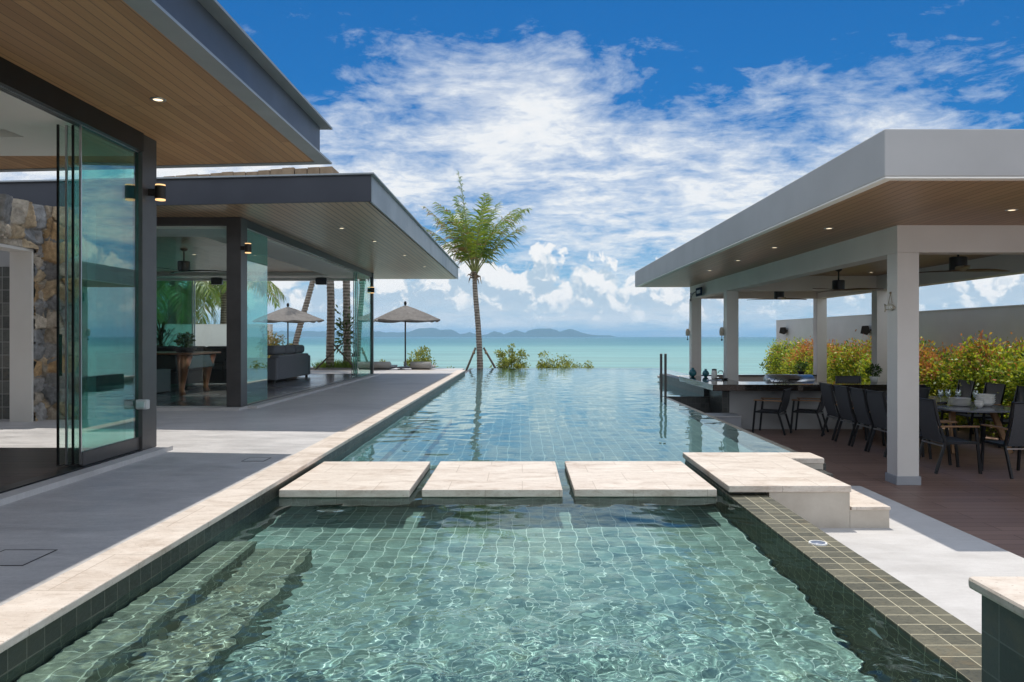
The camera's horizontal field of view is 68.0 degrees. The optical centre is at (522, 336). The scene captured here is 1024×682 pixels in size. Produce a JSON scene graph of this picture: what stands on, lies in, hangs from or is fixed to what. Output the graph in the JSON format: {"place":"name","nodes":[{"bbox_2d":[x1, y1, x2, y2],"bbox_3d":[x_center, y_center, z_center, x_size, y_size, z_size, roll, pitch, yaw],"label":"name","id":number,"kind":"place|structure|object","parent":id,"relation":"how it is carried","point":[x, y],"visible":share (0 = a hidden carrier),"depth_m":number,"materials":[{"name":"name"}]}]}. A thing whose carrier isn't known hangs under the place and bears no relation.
{"place":"outdoors","nodes":[
{"label":"outdoors","id":0,"kind":"place"},
{"bbox_2d":[0,370,455,605],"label":"terrace","id":1,"kind":"structure","parent":0,"point":[78,523],"depth_m":7.29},
{"bbox_2d":[0,250,9,418],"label":"tiled screen","id":2,"kind":"object","parent":1,"relation":"on","point":[4,334],"depth_m":11.10,"materials":[{"name":"grey tile"}]},
{"bbox_2d":[0,549,57,565],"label":"floor hatch","id":3,"kind":"object","parent":1,"relation":"on","point":[15,557],"visible":1,"depth_m":4.19,"materials":[{"name":"metal"}]},
{"bbox_2d":[0,194,95,421],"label":"stone wall","id":4,"kind":"structure","parent":1,"relation":"on","point":[28,235],"depth_m":11.01,"materials":[{"name":"stone"}]},
{"bbox_2d":[0,0,332,505],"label":"villa wing","id":5,"kind":"structure","parent":1,"relation":"on","point":[82,82],"depth_m":6.70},
{"bbox_2d":[56,124,78,465],"bbox_3d":[-4.085,-0.360,7.188,0.040,3.010,1.024,0,0,0],"label":"glass door","id":6,"kind":"structure","parent":5,"relation":"in","point":[62,464],"depth_m":6.68,"materials":[{"name":"brown metal"}]},
{"bbox_2d":[65,125,78,465],"bbox_3d":[-4.025,-0.360,7.201,0.040,3.010,0.999,0,0,0],"label":"glass door","id":7,"kind":"structure","parent":5,"relation":"in","point":[66,126],"depth_m":6.70,"materials":[{"name":"brown metal"}]},
{"bbox_2d":[71,125,78,465],"bbox_3d":[-3.965,-0.360,7.198,0.040,3.010,1.004,0,0,0],"label":"glass door","id":8,"kind":"structure","parent":5,"relation":"in","point":[76,464],"depth_m":6.70,"materials":[{"name":"brown metal"}]},
{"bbox_2d":[79,125,139,465],"bbox_3d":[-3.905,-0.360,7.211,0.040,3.010,1.009,0,0,0],"label":"glass door","id":9,"kind":"structure","parent":5,"relation":"in","point":[93,455],"depth_m":6.71,"materials":[{"name":"brown metal"}]},
{"bbox_2d":[136,399,149,408],"bbox_3d":[-3.840,0.686,7.680,0.120,0.097,0.076,0,0,0],"label":"power socket","id":10,"kind":"object","parent":5,"relation":"attached to","point":[142,403],"visible":1,"depth_m":7.66,"materials":[{"name":"grey plastic"}]},
{"bbox_2d":[148,184,165,200],"bbox_3d":[-3.777,-1.490,7.860,0.175,0.164,0.110,0,0,0],"label":"wall lamp","id":11,"kind":"object","parent":5,"relation":"attached to","point":[158,192],"visible":1,"depth_m":7.82,"materials":[{"name":"brown metal"}]},
{"bbox_2d":[150,97,165,101],"bbox_3d":[-3.170,-2.060,6.610,0.133,0.006,0.133,0,0,0],"label":"downlight","id":12,"kind":"object","parent":5,"relation":"attached to","point":[156,99],"visible":1,"depth_m":6.60,"materials":[{"name":"metal"}]},
{"bbox_2d":[0,166,459,410],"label":"villa wing","id":13,"kind":"structure","parent":1,"relation":"on","point":[286,223],"depth_m":13.60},
{"bbox_2d":[96,351,220,395],"bbox_3d":[-8.160,0.749,15.459,3.480,0.860,1.482,0,0,0],"label":"copper table","id":14,"kind":"object","parent":13,"relation":"on","point":[114,372],"visible":0.44,"depth_m":15.05,"materials":[{"name":"metal"}]},
{"bbox_2d":[172,331,196,352],"bbox_3d":[-6.760,0.103,15.200,0.460,0.430,0.440,0,0,0],"label":"potted plant","id":15,"kind":"object","parent":14,"relation":"on","point":[188,341],"visible":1,"depth_m":15.12,"materials":[{"name":"green plant"}]},
{"bbox_2d":[157,315,179,345],"bbox_3d":[-10.598,0.266,22.088,1.656,1.789,1.718,0,0,0],"label":"potted plant","id":16,"kind":"object","parent":13,"relation":"on","point":[160,333],"visible":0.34,"depth_m":22.14,"materials":[{"name":"green plant"}]},
{"bbox_2d":[171,368,202,384],"bbox_3d":[-8.350,0.880,17.425,1.700,0.400,0.950,0,0,0],"label":"chaise","id":17,"kind":"object","parent":13,"relation":"on","point":[195,375],"visible":0.14,"depth_m":17.22,"materials":[{"name":"black fabric"}]},
{"bbox_2d":[157,346,225,382],"bbox_3d":[-8.150,0.699,18.525,2.500,0.920,1.050,0,0,0],"label":"sofa","id":18,"kind":"object","parent":13,"relation":"on","point":[218,373],"visible":0.08,"depth_m":18.59,"materials":[{"name":"black fabric"}]},
{"bbox_2d":[157,248,225,273],"bbox_3d":[-7.150,-1.656,16.543,1.350,0.498,1.559,0,0,-12],"label":"ceiling fan","id":19,"kind":"object","parent":13,"relation":"hanging from","point":[183,266],"visible":0.96,"depth_m":16.45,"materials":[{"name":"black plastic"}]},
{"bbox_2d":[192,281,192,344],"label":"glass door","id":20,"kind":"structure","parent":13,"relation":"in","point":[192,281],"depth_m":23.56,"materials":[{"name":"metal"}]},
{"bbox_2d":[194,281,194,345],"bbox_3d":[-10.985,-0.340,23.606,1.630,2.960,0.032,0,0,0],"label":"glass door","id":21,"kind":"structure","parent":13,"relation":"in","point":[194,281],"depth_m":23.59,"materials":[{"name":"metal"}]},
{"bbox_2d":[211,278,222,284],"bbox_3d":[-9.350,-1.690,23.294,0.337,0.200,0.213,0,0,0],"label":"ceiling speaker","id":22,"kind":"object","parent":13,"relation":"attached to","point":[216,281],"visible":1,"depth_m":23.19,"materials":[{"name":"black plastic"}]},
{"bbox_2d":[240,243,251,253],"bbox_3d":[-4.553,-1.455,12.520,0.175,0.164,0.110,0,0,0],"label":"wall lamp","id":23,"kind":"object","parent":13,"relation":"attached to","point":[247,248],"visible":1,"depth_m":12.48,"materials":[{"name":"brown metal"}]},
{"bbox_2d":[247,345,309,381],"bbox_3d":[-6.690,0.699,20.650,1.020,0.920,3.100,0,0,0],"label":"sofa","id":24,"kind":"object","parent":13,"relation":"on","point":[283,362],"visible":0.89,"depth_m":19.49,"materials":[{"name":"grey fabric"}]},
{"bbox_2d":[315,278,326,284],"bbox_3d":[-6.150,-1.690,23.294,0.337,0.200,0.213,0,0,0],"label":"ceiling speaker","id":25,"kind":"object","parent":13,"relation":"attached to","point":[320,281],"visible":1,"depth_m":23.19,"materials":[{"name":"black plastic"}]},
{"bbox_2d":[353,272,365,376],"bbox_3d":[-4.750,-0.340,22.344,0.020,2.960,1.912,0,0,0],"label":"glass door","id":26,"kind":"structure","parent":13,"relation":"in","point":[353,272],"depth_m":21.39,"materials":[{"name":"metal"}]},
{"bbox_2d":[355,272,369,376],"bbox_3d":[-4.710,-0.340,22.419,0.020,2.960,1.962,0,0,0],"label":"glass door","id":27,"kind":"structure","parent":13,"relation":"in","point":[355,272],"depth_m":21.44,"materials":[{"name":"metal"}]},
{"bbox_2d":[357,272,370,376],"bbox_3d":[-4.670,-0.340,22.489,0.020,2.960,2.002,0,0,0],"label":"glass door","id":28,"kind":"structure","parent":13,"relation":"in","point":[357,272],"depth_m":21.49,"materials":[{"name":"glass"}]},
{"bbox_2d":[243,457,270,460],"bbox_3d":[-2.610,1.207,7.460,0.220,0.002,0.220,0,0,0],"label":"floor hatch","id":29,"kind":"object","parent":1,"relation":"on","point":[257,458],"visible":1,"depth_m":7.45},
{"bbox_2d":[351,344,361,374],"bbox_3d":[-5.020,0.696,23.000,0.324,0.926,0.324,0,0,-17],"label":"lantern","id":30,"kind":"object","parent":1,"relation":"on","point":[359,355],"visible":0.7,"depth_m":22.93,"materials":[{"name":"white glass"}]},
{"bbox_2d":[310,367,463,369],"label":"terrace","id":31,"kind":"structure","parent":0,"point":[430,369],"depth_m":29.74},
{"bbox_2d":[253,303,323,344],"bbox_3d":[-9.750,-0.096,31.600,2.400,2.609,2.400,0,0,-30],"label":"parasol","id":32,"kind":"object","parent":31,"relation":"on","point":[287,314],"visible":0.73,"depth_m":31.05,"materials":[{"name":"beige fabric"}]},
{"bbox_2d":[310,359,369,369],"bbox_3d":[-6.658,1.695,28.323,2.292,1.809,1.891,0,0,0],"label":"planter box","id":33,"kind":"object","parent":31,"relation":"on","point":[341,365],"visible":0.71,"depth_m":27.70,"materials":[{"name":"concrete"}]},
{"bbox_2d":[314,343,341,369],"bbox_3d":[-7.025,0.735,27.500,0.982,0.992,0.080,0,0,-25],"label":"timber prop","id":34,"kind":"object","parent":33,"relation":"in","point":[327,357],"visible":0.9,"depth_m":27.48,"materials":[{"name":"wood"}]},
{"bbox_2d":[325,281,334,367],"bbox_3d":[-7.198,-0.767,27.839,3.428,6.734,3.607,0,0,0],"label":"coconut palm","id":35,"kind":"object","parent":33,"relation":"in","point":[330,335],"visible":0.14,"depth_m":27.78,"materials":[{"name":"brown plant"}]},
{"bbox_2d":[333,343,354,368],"bbox_3d":[-6.425,0.735,27.500,1.071,0.994,0.080,0,0,23],"label":"timber prop","id":36,"kind":"object","parent":33,"relation":"in","point":[344,356],"visible":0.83,"depth_m":27.50,"materials":[{"name":"wood"}]},
{"bbox_2d":[343,281,350,362],"bbox_3d":[-6.676,-1.138,28.385,3.826,7.475,3.588,0,0,36],"label":"coconut palm","id":37,"kind":"object","parent":33,"relation":"in","point":[346,298],"visible":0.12,"depth_m":28.28,"materials":[{"name":"brown plant"}]},
{"bbox_2d":[326,293,362,360],"bbox_3d":[-6.538,-0.205,28.264,1.347,2.837,1.068,0,0,0],"label":"climbing plant","id":38,"kind":"object","parent":37,"relation":"attached to","point":[340,323],"visible":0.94,"depth_m":28.20,"materials":[{"name":"green plant"}]},
{"bbox_2d":[369,362,397,369],"bbox_3d":[-5.180,1.062,28.483,0.740,0.294,1.874,0,0,0],"label":"sun lounger","id":39,"kind":"object","parent":31,"relation":"on","point":[383,365],"visible":0.73,"depth_m":27.58,"materials":[{"name":"grey wicker"}]},
{"bbox_2d":[374,301,439,366],"bbox_3d":[-4.480,-0.075,29.100,2.300,2.569,2.300,0,0,-17],"label":"parasol","id":40,"kind":"object","parent":31,"relation":"on","point":[405,314],"visible":0.94,"depth_m":28.43,"materials":[{"name":"beige fabric"}]},
{"bbox_2d":[410,362,435,369],"bbox_3d":[-3.700,1.062,28.483,0.740,0.294,1.874,0,0,0],"label":"sun lounger","id":41,"kind":"object","parent":31,"relation":"on","point":[421,365],"visible":1,"depth_m":27.58,"materials":[{"name":"grey fabric"}]},
{"bbox_2d":[0,0,1023,336],"label":"sky","id":42,"kind":"structure","parent":0,"point":[630,131],"materials":[{"name":"blue"}]},
{"bbox_2d":[274,337,775,373],"bbox_3d":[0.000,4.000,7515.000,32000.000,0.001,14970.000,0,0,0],"label":"sea","id":43,"kind":"structure","parent":0,"point":[600,352],"depth_m":216.91,"materials":[{"name":"liquid"}]},
{"bbox_2d":[273,328,614,336],"bbox_3d":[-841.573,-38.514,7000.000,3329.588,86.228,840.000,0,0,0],"label":"islands","id":44,"kind":"object","parent":43,"relation":"on","point":[435,332],"visible":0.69,"depth_m":6806.07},
{"bbox_2d":[835,376,860,381],"bbox_3d":[7.349,1.416,16.779,0.604,1.059,0.694,0,0,-2],"label":"planter","id":45,"kind":"object","parent":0,"point":[847,378],"visible":0.08,"depth_m":17.09,"materials":[{"name":"black wood"}]},
{"bbox_2d":[819,486,1023,633],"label":"patio","id":46,"kind":"structure","parent":0,"point":[936,562],"depth_m":5.52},
{"bbox_2d":[683,452,890,527],"bbox_3d":[2.406,1.422,7.245,1.368,0.356,1.830,0,0,0],"label":"stone landing","id":47,"kind":"object","parent":46,"relation":"on","point":[797,483],"visible":0.99,"depth_m":6.46,"materials":[{"name":"stone"}]},
{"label":"ground","id":48,"kind":"structure","parent":0,"visible":0},
{"bbox_2d":[157,281,249,323],"bbox_3d":[-16.137,-0.320,35.889,6.546,6.841,6.428,0,0,0],"label":"coconut palm","id":49,"kind":"object","parent":48,"relation":"on","point":[174,289],"visible":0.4,"depth_m":34.50,"materials":[{"name":"green plant"}]},
{"bbox_2d":[157,324,272,357],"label":"garden wall","id":50,"kind":"structure","parent":48,"relation":"on","point":[206,335],"depth_m":33.80,"materials":[{"name":"white paint"}]},
{"bbox_2d":[157,281,286,323],"bbox_3d":[-14.846,-0.319,37.687,6.753,6.838,6.986,0,0,0],"label":"coconut palm","id":51,"kind":"object","parent":48,"relation":"on","point":[264,287],"visible":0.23,"depth_m":35.84,"materials":[{"name":"green plant"}]},
{"bbox_2d":[255,325,295,357],"bbox_3d":[-10.577,1.349,32.964,1.771,3.712,1.974,0,0,-34],"label":"flowering bush","id":52,"kind":"object","parent":48,"relation":"on","point":[272,339],"visible":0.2,"depth_m":32.92,"materials":[{"name":"green plant"}]},
{"bbox_2d":[293,281,314,353],"bbox_3d":[-8.948,-1.100,34.425,4.162,8.200,4.409,0,0,0],"label":"coconut palm","id":53,"kind":"object","parent":48,"relation":"on","point":[299,327],"visible":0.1,"depth_m":34.39,"materials":[{"name":"brown plant"}]},
{"bbox_2d":[0,368,832,677],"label":"swimming pool","id":54,"kind":"structure","parent":48,"relation":"on","point":[38,618],"depth_m":4.42,"materials":[{"name":"stone"}]},
{"bbox_2d":[330,368,789,475],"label":"pool water","id":55,"kind":"structure","parent":54,"relation":"in","point":[559,416],"depth_m":11.61,"materials":[{"name":"liquid"}]},
{"bbox_2d":[660,353,661,395],"bbox_3d":[3.118,1.014,17.050,0.056,1.263,0.066,0,0,0],"label":"rail post","id":56,"kind":"object","parent":54,"relation":"attached to","point":[660,374],"visible":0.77,"depth_m":17.02,"materials":[{"name":"metal"}]},
{"bbox_2d":[664,353,666,396],"bbox_3d":[3.215,1.014,17.050,0.056,1.263,0.066,0,0,0],"label":"rail post","id":57,"kind":"object","parent":54,"relation":"attached to","point":[665,374],"visible":0.79,"depth_m":17.02,"materials":[{"name":"metal"}]},
{"bbox_2d":[399,345,438,367],"bbox_3d":[-4.791,1.782,33.835,2.211,2.849,1.848,0,0,-29],"label":"shore shrub","id":58,"kind":"object","parent":48,"relation":"on","point":[421,353],"visible":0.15,"depth_m":33.69,"materials":[{"name":"green plant"}]},
{"bbox_2d":[465,348,475,370],"bbox_3d":[-2.654,1.852,34.146,1.197,2.738,0.124,0,0,-6],"label":"timber prop","id":59,"kind":"object","parent":48,"relation":"on","point":[471,357],"visible":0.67,"depth_m":34.14,"materials":[{"name":"wood"}]},
{"bbox_2d":[422,172,532,367],"bbox_3d":[-2.056,-2.161,34.079,5.195,10.721,3.739,0,0,0],"label":"coconut palm","id":60,"kind":"object","parent":48,"relation":"on","point":[470,243],"visible":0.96,"depth_m":34.02,"materials":[{"name":"green plant"}]},
{"bbox_2d":[483,347,495,367],"bbox_3d":[-0.966,1.853,34.254,1.630,2.750,0.124,0,0,-4],"label":"timber prop","id":61,"kind":"object","parent":48,"relation":"on","point":[490,359],"visible":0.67,"depth_m":34.18,"materials":[{"name":"wood"}]},
{"bbox_2d":[495,343,530,367],"bbox_3d":[-0.471,1.851,35.359,1.808,3.108,1.487,0,0,0],"label":"shore shrub","id":62,"kind":"object","parent":48,"relation":"on","point":[508,362],"visible":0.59,"depth_m":35.49,"materials":[{"name":"green plant"}]},
{"bbox_2d":[536,350,554,367],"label":"shore shrub","id":63,"kind":"object","parent":48,"relation":"on","point":[541,363],"visible":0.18,"depth_m":35.36,"materials":[{"name":"green plant"}]},
{"bbox_2d":[544,353,586,367],"bbox_3d":[2.024,2.087,35.508,2.510,2.649,3.501,0,0,38],"label":"shore shrub","id":64,"kind":"object","parent":48,"relation":"on","point":[567,363],"visible":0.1,"depth_m":35.47,"materials":[{"name":"green plant"}]},
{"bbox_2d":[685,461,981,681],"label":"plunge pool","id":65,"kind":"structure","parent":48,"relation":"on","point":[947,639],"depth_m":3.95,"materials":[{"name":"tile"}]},
{"bbox_2d":[279,462,429,496],"bbox_3d":[-1.485,1.339,7.050,1.090,0.122,1.440,0,0,0],"label":"stepping stone","id":66,"kind":"object","parent":65,"relation":"on","point":[363,479],"visible":1,"depth_m":6.74,"materials":[{"name":"stone"}]},
{"bbox_2d":[0,476,966,681],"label":"plunge water","id":67,"kind":"structure","parent":65,"relation":"in","point":[567,586],"depth_m":3.80,"materials":[{"name":"liquid"}]},
{"bbox_2d":[422,461,562,496],"bbox_3d":[-0.251,1.339,7.062,1.178,0.122,1.440,0,0,0],"label":"stepping stone","id":68,"kind":"object","parent":65,"relation":"on","point":[494,478],"visible":1,"depth_m":6.74,"materials":[{"name":"stone"}]},
{"bbox_2d":[565,461,716,496],"bbox_3d":[1.032,1.339,7.074,1.195,0.122,1.440,0,0,0],"label":"stepping stone","id":69,"kind":"object","parent":65,"relation":"on","point":[633,479],"visible":1,"depth_m":6.79,"materials":[{"name":"stone"}]},
{"bbox_2d":[808,540,827,545],"bbox_3d":[1.900,1.326,4.880,0.116,0.007,0.116,0,0,0],"label":"skimmer lid","id":70,"kind":"object","parent":65,"relation":"on","point":[818,542],"visible":1,"depth_m":4.88,"materials":[{"name":"white paint"}]},
{"bbox_2d":[968,577,1023,681],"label":"tiled pillar","id":71,"kind":"structure","parent":65,"relation":"on","point":[1002,629],"depth_m":2.77,"materials":[{"name":"tile"}]},
{"bbox_2d":[745,418,1023,557],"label":"deck","id":72,"kind":"structure","parent":48,"relation":"on","point":[987,505],"depth_m":10.30,"materials":[{"name":"brown wood"}]},
{"bbox_2d":[707,413,741,427],"bbox_3d":[4.060,1.770,15.604,0.740,0.340,0.627,0,0,0],"label":"concrete step","id":73,"kind":"object","parent":72,"relation":"on","point":[733,419],"visible":0.41,"depth_m":15.30,"materials":[{"name":"paint"}]},
{"bbox_2d":[752,388,791,434],"bbox_3d":[5.032,1.491,15.292,0.665,0.909,0.604,0,0,32],"label":"bar chair","id":74,"kind":"object","parent":72,"relation":"on","point":[784,401],"visible":1,"depth_m":15.18,"materials":[{"name":"metal"}]},
{"bbox_2d":[759,344,789,373],"bbox_3d":[9.687,1.439,28.643,1.558,2.335,1.084,0,0,34],"label":"shore shrub","id":75,"kind":"object","parent":72,"relation":"on","point":[762,364],"visible":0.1,"depth_m":28.91,"materials":[{"name":"green plant"}]},
{"bbox_2d":[659,374,925,428],"bbox_3d":[6.035,2.063,19.060,4.330,2.173,7.280,0,0,0],"label":"bar counter","id":76,"kind":"object","parent":72,"relation":"on","point":[732,396],"visible":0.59,"depth_m":15.92,"materials":[{"name":"black stone"}]},
{"bbox_2d":[689,368,696,376],"bbox_3d":[4.130,0.866,18.400,0.187,0.219,0.187,0,0,0],"label":"vase","id":77,"kind":"object","parent":76,"relation":"on","point":[692,372],"visible":1,"depth_m":18.34,"materials":[{"name":"teal ceramic"}]},
{"bbox_2d":[711,369,716,378],"bbox_3d":[4.450,0.861,17.600,0.130,0.230,0.130,0,0,0],"label":"jar","id":78,"kind":"object","parent":76,"relation":"on","point":[713,373],"visible":0.88,"depth_m":17.55,"materials":[{"name":"glass"}]},
{"bbox_2d":[701,374,816,381],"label":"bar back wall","id":79,"kind":"structure","parent":76,"relation":"attached to","point":[751,377],"depth_m":21.95,"materials":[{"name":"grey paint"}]},
{"bbox_2d":[794,361,807,373],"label":"potted plant","id":80,"kind":"object","parent":79,"relation":"on","point":[800,369],"visible":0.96,"depth_m":22.00,"materials":[{"name":"green plant"}]},
{"bbox_2d":[763,374,814,381],"bbox_3d":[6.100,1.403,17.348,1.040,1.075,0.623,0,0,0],"label":"tray","id":81,"kind":"object","parent":76,"relation":"on","point":[794,377],"visible":0.23,"depth_m":17.16,"materials":[{"name":"silver metal"}]},
{"bbox_2d":[864,363,882,381],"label":"potted plant","id":82,"kind":"object","parent":76,"relation":"on","point":[875,377],"visible":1,"depth_m":16.26,"materials":[{"name":"green plant"}]},
{"bbox_2d":[790,394,828,434],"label":"bar chair","id":83,"kind":"object","parent":72,"relation":"on","point":[817,410],"visible":0.73,"depth_m":15.20,"materials":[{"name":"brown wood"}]},
{"bbox_2d":[635,129,1023,484],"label":"dining pavilion","id":84,"kind":"structure","parent":72,"relation":"on","point":[898,210],"depth_m":9.92,"materials":[{"name":"grey paint"}]},
{"bbox_2d":[690,287,701,300],"bbox_3d":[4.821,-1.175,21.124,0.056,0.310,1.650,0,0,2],"label":"speaker","id":85,"kind":"object","parent":84,"relation":"attached to","point":[698,291],"visible":1,"depth_m":20.68,"materials":[{"name":"black plastic"}]},
{"bbox_2d":[719,321,723,340],"bbox_3d":[4.820,-0.135,18.340,0.120,0.490,0.120,0,0,0],"label":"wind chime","id":86,"kind":"object","parent":84,"relation":"hanging from","point":[721,331],"visible":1,"depth_m":18.30,"materials":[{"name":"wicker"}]},
{"bbox_2d":[751,291,806,299],"bbox_3d":[6.992,-1.216,20.170,1.350,0.478,1.559,0,0,-20],"label":"ceiling fan","id":87,"kind":"object","parent":84,"relation":"hanging from","point":[778,295],"visible":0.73,"depth_m":20.09,"materials":[{"name":"black plastic"}]},
{"bbox_2d":[813,269,883,292],"bbox_3d":[7.016,-1.221,16.313,1.350,0.468,1.559,0,0,25],"label":"ceiling fan","id":88,"kind":"object","parent":84,"relation":"hanging from","point":[838,285],"visible":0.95,"depth_m":16.29,"materials":[{"name":"black plastic"}]},
{"bbox_2d":[884,292,894,311],"bbox_3d":[4.883,-0.461,10.102,0.035,0.268,0.259,0,0,0],"label":"wall lamp","id":89,"kind":"object","parent":84,"relation":"hanging from","point":[890,307],"visible":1,"depth_m":10.07,"materials":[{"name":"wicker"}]},
{"bbox_2d":[919,255,1009,272],"bbox_3d":[7.033,-1.236,11.928,1.350,0.438,1.559,0,0,-8],"label":"ceiling fan","id":90,"kind":"object","parent":84,"relation":"hanging from","point":[957,263],"visible":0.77,"depth_m":11.85,"materials":[{"name":"black plastic"}]},
{"bbox_2d":[819,382,867,440],"bbox_3d":[6.101,1.416,14.451,0.694,1.059,0.604,0,0,2],"label":"dining chair","id":91,"kind":"object","parent":72,"relation":"on","point":[829,400],"visible":0.57,"depth_m":14.36,"materials":[{"name":"black fabric"}]},
{"bbox_2d":[833,384,884,445],"bbox_3d":[6.091,1.416,13.759,0.694,1.059,0.604,0,0,-1],"label":"dining chair","id":92,"kind":"object","parent":72,"relation":"on","point":[844,401],"visible":0.68,"depth_m":13.67,"materials":[{"name":"black fabric"}]},
{"bbox_2d":[849,387,886,450],"bbox_3d":[6.101,1.416,13.101,0.694,1.059,0.604,0,0,1],"label":"dining chair","id":93,"kind":"object","parent":72,"relation":"on","point":[860,403],"visible":0.59,"depth_m":13.05,"materials":[{"name":"black fabric"}]},
{"bbox_2d":[763,329,1023,436],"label":"hedge","id":94,"kind":"object","parent":72,"relation":"on","point":[939,373],"visible":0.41,"depth_m":16.53,"materials":[{"name":"green plant"}]},
{"bbox_2d":[865,389,924,456],"bbox_3d":[6.111,1.416,12.479,0.694,1.059,0.604,0,0,-2],"label":"dining chair","id":95,"kind":"object","parent":72,"relation":"on","point":[877,402],"visible":0.48,"depth_m":12.46,"materials":[{"name":"black fabric"}]},
{"bbox_2d":[919,386,930,397],"bbox_3d":[7.300,1.059,13.950,0.380,0.260,0.380,0,0,0],"label":"ribbed pot","id":96,"kind":"object","parent":72,"relation":"on","point":[924,392],"visible":0.41,"depth_m":13.80,"materials":[{"name":"ceramic"}]},
{"bbox_2d":[919,420,951,464],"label":"dining chair","id":97,"kind":"object","parent":72,"relation":"on","point":[948,448],"visible":0.11,"depth_m":11.43,"materials":[{"name":"black metal"}]},
{"bbox_2d":[863,393,1013,453],"bbox_3d":[7.600,1.574,14.175,1.240,0.768,4.050,0,0,0],"label":"dining table","id":98,"kind":"object","parent":72,"relation":"on","point":[992,410],"visible":0.33,"depth_m":12.70,"materials":[{"name":"stone"}]},
{"bbox_2d":[949,397,970,405],"bbox_3d":[7.520,1.119,13.050,0.340,0.133,0.340,0,0,0],"label":"plate stack","id":99,"kind":"object","parent":98,"relation":"on","point":[959,401],"visible":1,"depth_m":12.99,"materials":[{"name":"white ceramic"}]},
{"bbox_2d":[974,400,983,407],"bbox_3d":[7.620,1.128,12.660,0.150,0.120,0.150,0,0,0],"label":"bowl stack","id":100,"kind":"object","parent":98,"relation":"on","point":[979,403],"visible":1,"depth_m":12.62,"materials":[{"name":"white ceramic"}]},
{"bbox_2d":[975,394,995,406],"bbox_3d":[7.900,1.087,12.950,0.300,0.202,0.300,0,0,0],"label":"bowl stack","id":101,"kind":"object","parent":98,"relation":"on","point":[988,399],"visible":0.89,"depth_m":12.84,"materials":[{"name":"white ceramic"}]},
{"bbox_2d":[919,397,981,473],"bbox_3d":[6.141,1.416,11.000,0.694,1.059,0.604,0,0,0],"label":"dining chair","id":102,"kind":"object","parent":72,"relation":"on","point":[929,419],"visible":0.9,"depth_m":10.84,"materials":[{"name":"grey fabric"}]},
{"bbox_2d":[938,380,974,433],"bbox_3d":[8.649,1.416,15.348,0.695,1.059,0.604,0,0,3],"label":"dining chair","id":103,"kind":"object","parent":72,"relation":"on","point":[964,389],"visible":0.28,"depth_m":15.26,"materials":[{"name":"black fabric"}]},
{"bbox_2d":[956,382,1005,440],"bbox_3d":[8.649,1.416,14.400,0.694,1.059,0.604,0,0,-1],"label":"dining chair","id":104,"kind":"object","parent":72,"relation":"on","point":[992,388],"visible":0.48,"depth_m":14.30,"materials":[{"name":"black fabric"}]},
{"bbox_2d":[980,385,1023,447],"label":"dining chair","id":105,"kind":"object","parent":72,"relation":"on","point":[1019,395],"visible":0.2,"depth_m":13.68,"materials":[{"name":"black metal"}]},
{"bbox_2d":[981,402,1023,478],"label":"dining chair","id":106,"kind":"object","parent":72,"relation":"on","point":[1016,433],"visible":1,"depth_m":10.41,"materials":[{"name":"black fabric"}]},
{"bbox_2d":[776,304,1023,424],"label":"garden wall","id":107,"kind":"structure","parent":48,"relation":"on","point":[947,327],"depth_m":18.34,"materials":[{"name":"paint"}]},
{"bbox_2d":[779,327,787,333],"bbox_3d":[10.050,-0.221,29.205,0.294,0.277,0.340,0,0,25],"label":"wall speaker","id":108,"kind":"object","parent":107,"relation":"attached to","point":[783,330],"depth_m":29.06,"materials":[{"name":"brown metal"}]},
{"bbox_2d":[860,326,870,334],"bbox_3d":[10.050,-0.181,22.205,0.294,0.277,0.340,0,0,25],"label":"wall speaker","id":109,"kind":"object","parent":107,"relation":"attached to","point":[865,330],"depth_m":22.05,"materials":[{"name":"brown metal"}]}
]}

